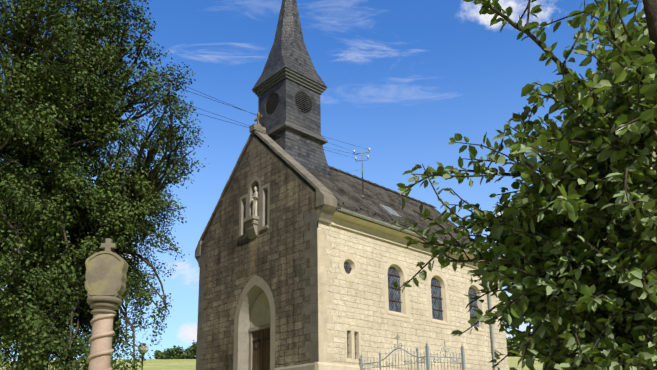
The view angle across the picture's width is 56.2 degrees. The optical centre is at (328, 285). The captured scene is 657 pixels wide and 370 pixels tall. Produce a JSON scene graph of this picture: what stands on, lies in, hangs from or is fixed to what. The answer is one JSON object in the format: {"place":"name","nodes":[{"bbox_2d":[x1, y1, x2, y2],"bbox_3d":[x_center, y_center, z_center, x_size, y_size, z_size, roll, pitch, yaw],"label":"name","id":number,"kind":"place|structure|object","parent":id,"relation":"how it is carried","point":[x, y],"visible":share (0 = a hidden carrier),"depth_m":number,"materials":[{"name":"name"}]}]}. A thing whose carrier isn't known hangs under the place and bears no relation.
{"place":"outdoors","nodes":[
{"label":"outdoors","id":0,"kind":"place"},
{"bbox_2d":[0,356,553,369],"bbox_3d":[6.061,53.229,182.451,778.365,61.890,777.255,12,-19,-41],"label":"ground","id":1,"kind":"structure","parent":0,"point":[170,364],"depth_m":66.03,"materials":[{"name":"green plant"}]},
{"bbox_2d":[0,0,208,369],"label":"linden tree","id":2,"kind":"object","parent":1,"relation":"on","point":[63,219],"visible":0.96,"depth_m":16.78,"materials":[{"name":"green plant"}]},
{"bbox_2d":[85,238,128,369],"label":"stone column","id":3,"kind":"structure","parent":1,"relation":"on","point":[106,277],"depth_m":7.32,"materials":[{"name":"stone"}]},
{"bbox_2d":[138,343,148,369],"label":"globe lamp","id":4,"kind":"object","parent":1,"relation":"on","point":[144,348],"visible":0.54,"depth_m":23.82,"materials":[{"name":"grey glass"}]},
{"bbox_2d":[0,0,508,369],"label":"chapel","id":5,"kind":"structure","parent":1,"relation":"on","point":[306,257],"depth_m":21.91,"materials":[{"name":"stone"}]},
{"bbox_2d":[152,335,552,358],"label":"hedge trees","id":6,"kind":"object","parent":1,"relation":"on","point":[187,353],"visible":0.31,"depth_m":143.55,"materials":[{"name":"green plant"}]},
{"bbox_2d":[360,333,465,369],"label":"iron fence","id":7,"kind":"object","parent":1,"relation":"on","point":[428,356],"visible":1,"depth_m":18.28,"materials":[{"name":"metal"}]},
{"bbox_2d":[391,0,656,369],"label":"apple tree","id":8,"kind":"object","parent":1,"relation":"on","point":[575,244],"visible":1,"depth_m":3.33,"materials":[{"name":"green plant"}]},
{"bbox_2d":[0,0,644,360],"label":"sky","id":9,"kind":"structure","parent":0,"point":[401,78],"materials":[{"name":"blue"}]}
]}

